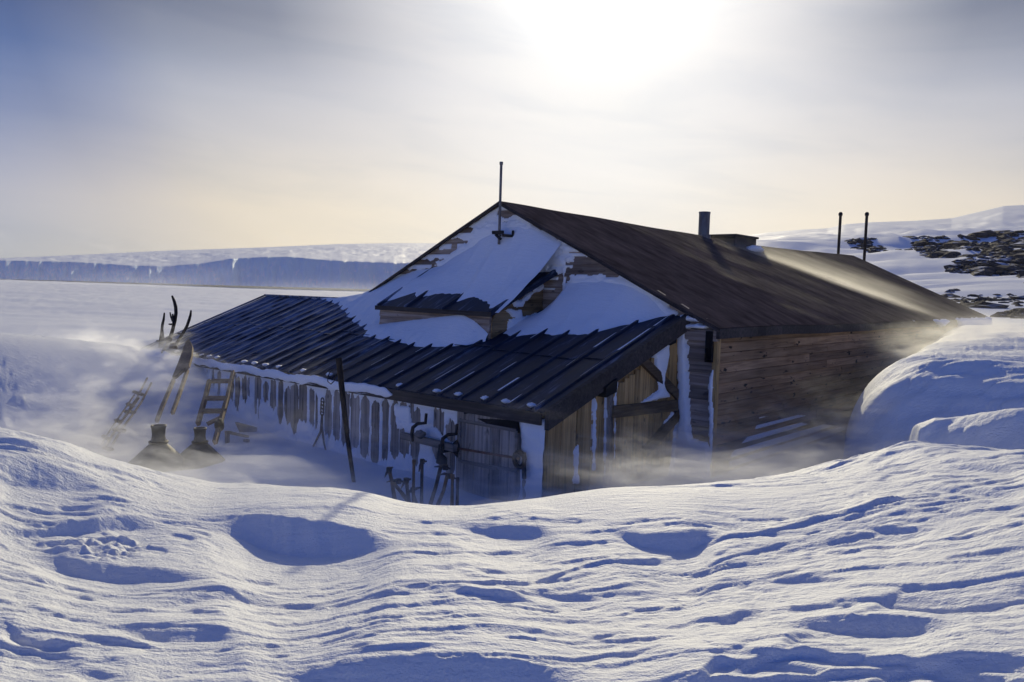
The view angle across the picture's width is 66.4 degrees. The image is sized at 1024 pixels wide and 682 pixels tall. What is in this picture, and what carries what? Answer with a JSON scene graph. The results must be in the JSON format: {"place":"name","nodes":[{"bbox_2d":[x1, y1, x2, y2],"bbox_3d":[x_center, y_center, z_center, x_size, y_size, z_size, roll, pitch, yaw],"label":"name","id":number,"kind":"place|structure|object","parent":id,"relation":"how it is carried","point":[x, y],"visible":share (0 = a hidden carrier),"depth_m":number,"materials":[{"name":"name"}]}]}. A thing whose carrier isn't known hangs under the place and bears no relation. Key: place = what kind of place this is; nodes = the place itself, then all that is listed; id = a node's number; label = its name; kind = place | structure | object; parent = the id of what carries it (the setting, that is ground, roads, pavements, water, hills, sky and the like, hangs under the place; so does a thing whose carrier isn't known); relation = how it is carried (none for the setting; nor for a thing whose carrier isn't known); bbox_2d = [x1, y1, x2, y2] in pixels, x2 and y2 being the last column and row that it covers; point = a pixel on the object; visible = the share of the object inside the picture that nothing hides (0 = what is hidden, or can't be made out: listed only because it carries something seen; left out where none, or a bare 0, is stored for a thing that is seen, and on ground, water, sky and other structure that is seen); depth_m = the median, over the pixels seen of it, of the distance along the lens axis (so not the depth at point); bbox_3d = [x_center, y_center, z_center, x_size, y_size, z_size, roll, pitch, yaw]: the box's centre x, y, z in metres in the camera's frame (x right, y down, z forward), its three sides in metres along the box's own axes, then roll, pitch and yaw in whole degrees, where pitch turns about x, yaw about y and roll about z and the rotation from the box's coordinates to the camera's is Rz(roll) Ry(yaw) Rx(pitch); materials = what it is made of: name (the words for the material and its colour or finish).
{"place":"outdoors","nodes":[
{"label":"outdoors","id":0,"kind":"place"},
{"bbox_2d":[0,243,436,288],"bbox_3d":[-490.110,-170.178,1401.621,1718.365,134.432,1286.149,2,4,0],"label":"glacier","id":1,"kind":"object","parent":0,"point":[360,266],"visible":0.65,"depth_m":944.00,"materials":[{"name":"white ice"}]},
{"bbox_2d":[0,226,1023,681],"bbox_3d":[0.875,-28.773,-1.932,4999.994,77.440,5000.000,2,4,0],"label":"ground","id":2,"kind":"structure","parent":0,"point":[884,542],"depth_m":4.06,"materials":[{"name":"white snow"}]},
{"bbox_2d":[101,377,151,450],"bbox_3d":[-5.573,1.020,11.305,0.354,0.700,2.558,1,4,-13],"label":"sledge","id":3,"kind":"object","parent":2,"relation":"on","point":[119,422],"visible":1,"depth_m":11.06,"materials":[{"name":"brown wood"}]},
{"bbox_2d":[128,424,182,471],"bbox_3d":[-4.335,1.390,9.601,0.847,0.720,0.837,-2,5,-44],"label":"cowl","id":4,"kind":"object","parent":2,"relation":"on","point":[159,453],"visible":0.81,"depth_m":9.46,"materials":[{"name":"metal"}]},
{"bbox_2d":[154,339,193,422],"bbox_3d":[-5.082,0.549,12.032,0.268,0.987,2.652,1,4,-14],"label":"sledge","id":5,"kind":"object","parent":2,"relation":"on","point":[184,362],"visible":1,"depth_m":11.74,"materials":[{"name":"brown wood"}]},
{"bbox_2d":[180,427,224,469],"bbox_3d":[-3.902,1.403,9.778,0.716,0.642,0.725,-2,5,-45],"label":"cowl","id":6,"kind":"object","parent":2,"relation":"on","point":[199,452],"visible":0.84,"depth_m":9.66,"materials":[{"name":"metal"}]},
{"bbox_2d":[195,370,235,444],"bbox_3d":[-4.039,0.850,10.600,0.404,0.689,2.269,1,4,-16],"label":"ladder","id":7,"kind":"object","parent":2,"relation":"on","point":[218,421],"visible":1,"depth_m":10.56,"materials":[{"name":"brown wood"}]},
{"bbox_2d":[224,422,256,443],"bbox_3d":[-3.815,1.349,11.133,0.335,0.381,0.714,2,4,0],"label":"crate","id":8,"kind":"object","parent":2,"relation":"on","point":[241,427],"visible":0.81,"depth_m":11.15,"materials":[{"name":"brown wood"}]},
{"bbox_2d":[327,358,355,481],"bbox_3d":[-1.893,1.242,8.865,0.086,2.092,0.683,-2,5,-44],"label":"leaning pole","id":9,"kind":"object","parent":2,"relation":"on","point":[339,369],"visible":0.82,"depth_m":8.84,"materials":[{"name":"brown wood"}]},
{"bbox_2d":[384,467,396,498],"bbox_3d":[-1.251,1.695,8.257,0.304,0.740,0.060,5,5,40],"label":"pickaxe","id":10,"kind":"object","parent":2,"relation":"on","point":[389,471],"visible":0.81,"depth_m":8.25,"materials":[{"name":"brown wood"}]},
{"bbox_2d":[387,478,406,501],"bbox_3d":[-1.078,1.639,8.018,0.656,0.407,0.057,5,5,41],"label":"pickaxe","id":11,"kind":"object","parent":2,"relation":"on","point":[394,482],"visible":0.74,"depth_m":8.07,"materials":[{"name":"brown wood"}]},
{"bbox_2d":[401,477,410,501],"bbox_3d":[-1.044,1.713,7.909,0.257,0.666,0.057,5,5,39],"label":"pickaxe","id":12,"kind":"object","parent":2,"relation":"on","point":[406,480],"visible":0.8,"depth_m":7.90,"materials":[{"name":"brown wood"}]},
{"bbox_2d":[412,460,415,502],"bbox_3d":[-1.001,1.559,7.943,0.038,0.711,0.035,3,4,19],"label":"stake","id":13,"kind":"object","parent":2,"relation":"on","point":[413,480],"visible":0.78,"depth_m":7.92,"materials":[{"name":"brown wood"}]},
{"bbox_2d":[409,487,419,502],"bbox_3d":[-0.954,1.765,7.992,0.398,0.565,0.051,5,5,40],"label":"pickaxe","id":14,"kind":"object","parent":2,"relation":"on","point":[416,488],"visible":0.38,"depth_m":8.01,"materials":[{"name":"brown wood"}]},
{"bbox_2d":[418,459,426,503],"bbox_3d":[-0.896,1.591,7.771,0.112,0.845,0.046,4,4,27],"label":"pickaxe","id":15,"kind":"object","parent":2,"relation":"on","point":[421,465],"visible":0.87,"depth_m":7.75,"materials":[{"name":"brown wood"}]},
{"bbox_2d":[429,464,450,504],"bbox_3d":[-0.784,1.640,7.836,0.452,0.866,0.057,5,5,43],"label":"pickaxe","id":16,"kind":"object","parent":2,"relation":"on","point":[440,469],"visible":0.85,"depth_m":7.77,"materials":[{"name":"brown wood"}]},
{"bbox_2d":[436,472,455,504],"bbox_3d":[-0.715,1.636,7.693,0.439,0.729,0.054,5,5,43],"label":"pickaxe","id":17,"kind":"object","parent":2,"relation":"on","point":[447,476],"visible":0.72,"depth_m":7.62,"materials":[{"name":"brown wood"}]},
{"bbox_2d":[450,474,454,505],"bbox_3d":[-0.576,1.624,7.483,0.039,0.705,0.037,3,4,19],"label":"stake","id":18,"kind":"object","parent":2,"relation":"on","point":[452,477],"visible":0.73,"depth_m":7.46,"materials":[{"name":"brown wood"}]},
{"bbox_2d":[455,477,458,504],"bbox_3d":[-0.536,1.638,7.609,0.032,0.627,0.032,3,4,19],"label":"stake","id":19,"kind":"object","parent":2,"relation":"on","point":[457,490],"visible":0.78,"depth_m":7.59,"materials":[{"name":"brown wood"}]},
{"bbox_2d":[141,162,991,501],"bbox_3d":[2.890,-0.769,17.596,10.421,4.354,18.182,5,5,42],"label":"hut","id":20,"kind":"object","parent":2,"relation":"on","point":[815,338],"visible":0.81,"depth_m":10.72,"materials":[{"name":"brown wood"}]},
{"bbox_2d":[142,348,391,396],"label":"eave snow","id":21,"kind":"structure","parent":20,"relation":"on","point":[301,379],"depth_m":11.09,"materials":[{"name":"white snow"}]},
{"bbox_2d":[156,313,164,347],"bbox_3d":[-6.074,-0.183,13.560,0.285,0.622,0.082,6,5,44],"label":"bent stick","id":22,"kind":"object","parent":21,"relation":"on","point":[161,341],"visible":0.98,"depth_m":13.55,"materials":[{"name":"brown wood"}]},
{"bbox_2d":[161,295,177,353],"bbox_3d":[-5.901,-0.269,13.364,0.562,1.028,0.150,5,5,42],"label":"bent stick","id":23,"kind":"object","parent":21,"relation":"on","point":[173,317],"visible":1,"depth_m":13.25,"materials":[{"name":"brown wood"}]},
{"bbox_2d":[168,343,177,348],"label":"wood block","id":24,"kind":"structure","parent":21,"relation":"on","point":[172,345],"depth_m":13.21,"materials":[{"name":"wood"}]},
{"bbox_2d":[175,310,191,343],"bbox_3d":[-5.500,-0.210,13.058,0.593,0.635,0.062,5,5,42],"label":"bent stick","id":25,"kind":"object","parent":24,"relation":"on","point":[181,334],"visible":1,"depth_m":12.99,"materials":[{"name":"brown wood"}]},
{"bbox_2d":[312,397,325,449],"bbox_3d":[-2.605,1.184,10.550,0.447,0.869,0.031,5,5,42],"label":"harness","id":26,"kind":"object","parent":20,"relation":"hanging from","point":[321,422],"visible":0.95,"depth_m":10.49,"materials":[{"name":"leather"}]},
{"bbox_2d":[299,269,427,329],"bbox_3d":[-3.206,-0.741,13.657,3.930,1.140,1.386,5,5,42],"label":"snow drift","id":27,"kind":"object","parent":20,"relation":"on","point":[361,307],"visible":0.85,"depth_m":13.24,"materials":[{"name":"white snow"}]},
{"bbox_2d":[204,368,544,500],"bbox_3d":[-3.205,1.046,11.165,9.475,1.125,0.083,5,5,42],"label":"snow crust","id":28,"kind":"object","parent":20,"relation":"attached to","point":[532,441],"visible":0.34,"depth_m":9.79},
{"bbox_2d":[162,298,668,407],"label":"snow patches","id":29,"kind":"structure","parent":20,"relation":"on","point":[530,405],"depth_m":9.47,"materials":[{"name":"white snow"}]},
{"bbox_2d":[413,430,425,438],"bbox_3d":[-1.065,1.080,9.043,0.170,0.103,0.120,5,5,42],"label":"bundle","id":30,"kind":"object","parent":20,"relation":"on","point":[419,434],"visible":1,"depth_m":8.99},
{"bbox_2d":[364,315,487,346],"bbox_3d":[-1.365,-0.154,11.189,2.430,0.512,0.433,5,5,42],"label":"snow drift","id":31,"kind":"object","parent":20,"relation":"on","point":[445,331],"visible":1,"depth_m":10.98,"materials":[{"name":"white snow"}]},
{"bbox_2d":[436,444,446,464],"bbox_3d":[-0.791,1.296,8.829,0.125,0.260,0.130,0,4,-22],"label":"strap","id":32,"kind":"object","parent":20,"relation":"hanging from","point":[441,458],"visible":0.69,"depth_m":8.80,"materials":[{"name":"leather"}]},
{"bbox_2d":[388,225,561,312],"bbox_3d":[-0.669,-1.129,11.563,2.756,1.342,1.090,5,5,42],"label":"snow drift","id":33,"kind":"object","parent":20,"relation":"on","point":[490,270],"visible":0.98,"depth_m":11.39,"materials":[{"name":"white snow"}]},
{"bbox_2d":[505,284,543,329],"bbox_3d":[0.189,-0.454,11.004,0.068,0.732,0.816,5,5,42],"label":"snow patch","id":34,"kind":"object","parent":20,"relation":"attached to","point":[517,315],"visible":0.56,"depth_m":10.87,"materials":[{"name":"white snow"}]},
{"bbox_2d":[393,207,713,478],"bbox_3d":[-0.179,-0.211,11.825,7.140,3.626,0.119,5,5,42],"label":"snow patch","id":35,"kind":"object","parent":20,"relation":"attached to","point":[693,456],"visible":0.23,"depth_m":9.84,"materials":[{"name":"white snow"}]},
{"bbox_2d":[503,281,666,335],"bbox_3d":[0.921,-0.387,10.186,2.130,0.876,1.058,5,5,42],"label":"snow drift","id":36,"kind":"object","parent":20,"relation":"on","point":[580,308],"visible":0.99,"depth_m":10.29,"materials":[{"name":"white snow"}]},
{"bbox_2d":[572,345,678,483],"bbox_3d":[1.401,0.896,9.119,0.094,1.876,2.142,5,5,42],"label":"snow patch","id":37,"kind":"object","parent":20,"relation":"attached to","point":[661,358],"visible":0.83,"depth_m":8.86,"materials":[{"name":"white snow"}]},
{"bbox_2d":[607,343,679,487],"bbox_3d":[1.608,0.916,9.337,0.073,1.920,1.516,5,5,42],"label":"door","id":38,"kind":"structure","parent":20,"relation":"in","point":[643,449],"depth_m":9.30,"materials":[{"name":"brown wood"}]},
{"bbox_2d":[746,245,763,252],"bbox_3d":[5.351,-2.012,17.258,0.343,0.226,0.640,5,5,42],"label":"snow patch","id":39,"kind":"object","parent":20,"relation":"on","point":[755,248],"visible":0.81,"depth_m":17.08,"materials":[{"name":"white snow"}]},
{"bbox_2d":[729,415,845,472],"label":"ledge snow","id":40,"kind":"structure","parent":20,"relation":"attached to","point":[770,451],"depth_m":11.24,"materials":[{"name":"white snow"}]},
{"bbox_2d":[913,317,991,326],"bbox_3d":[10.349,-0.289,18.100,0.110,0.500,7.260,5,5,42],"label":"snow patch","id":41,"kind":"object","parent":20,"relation":"attached to","point":[961,321],"visible":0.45,"depth_m":18.53,"materials":[{"name":"white snow"}]},
{"bbox_2d":[837,212,842,253],"bbox_3d":[11.293,-2.344,27.165,0.133,4.228,0.140,2,4,0],"label":"pole","id":42,"kind":"object","parent":2,"relation":"on","point":[840,214],"visible":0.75,"depth_m":27.04,"materials":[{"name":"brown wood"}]},
{"bbox_2d":[863,212,868,260],"bbox_3d":[12.057,-2.320,26.838,0.133,4.170,0.140,2,4,0],"label":"pole","id":43,"kind":"object","parent":2,"relation":"on","point":[865,234],"visible":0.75,"depth_m":26.72,"materials":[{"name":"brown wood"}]},
{"bbox_2d":[845,236,918,252],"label":"rubble","id":44,"kind":"object","parent":2,"relation":"on","point":[870,247],"visible":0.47,"depth_m":133.56,"materials":[{"name":"grey stone"}]},
{"bbox_2d":[912,230,1023,257],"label":"rubble","id":45,"kind":"object","parent":2,"relation":"on","point":[1006,243],"visible":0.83,"depth_m":116.55,"materials":[{"name":"grey stone"}]},
{"bbox_2d":[942,288,1023,308],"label":"rubble","id":46,"kind":"object","parent":2,"relation":"on","point":[979,301],"visible":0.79,"depth_m":40.22,"materials":[{"name":"grey stone"}]},
{"bbox_2d":[944,253,1023,277],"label":"rubble","id":47,"kind":"object","parent":2,"relation":"on","point":[1004,265],"visible":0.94,"depth_m":94.45,"materials":[{"name":"grey stone"}]},
{"bbox_2d":[990,312,1008,316],"bbox_3d":[20.114,-1.030,32.199,0.653,0.370,0.580,0,4,-27],"label":"boulder","id":48,"kind":"object","parent":2,"relation":"on","point":[1000,314],"visible":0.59,"depth_m":32.09,"materials":[{"name":"grey stone"}]},
{"bbox_2d":[1007,308,1023,317],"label":"boulder","id":49,"kind":"object","parent":2,"relation":"on","point":[1018,310],"visible":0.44,"depth_m":31.73,"materials":[{"name":"grey stone"}]},
{"bbox_2d":[1009,313,1023,318],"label":"boulder","id":50,"kind":"object","parent":2,"relation":"on","point":[1017,316],"visible":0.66,"depth_m":30.53,"materials":[{"name":"grey stone"}]},
{"bbox_2d":[0,0,1023,257],"label":"sky","id":51,"kind":"structure","parent":0,"point":[126,126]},
{"bbox_2d":[748,205,1023,239],"bbox_3d":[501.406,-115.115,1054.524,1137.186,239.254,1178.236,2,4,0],"label":"hills","id":52,"kind":"structure","parent":0,"point":[1012,216],"depth_m":1097.37,"materials":[{"name":"white snow"}]}
]}

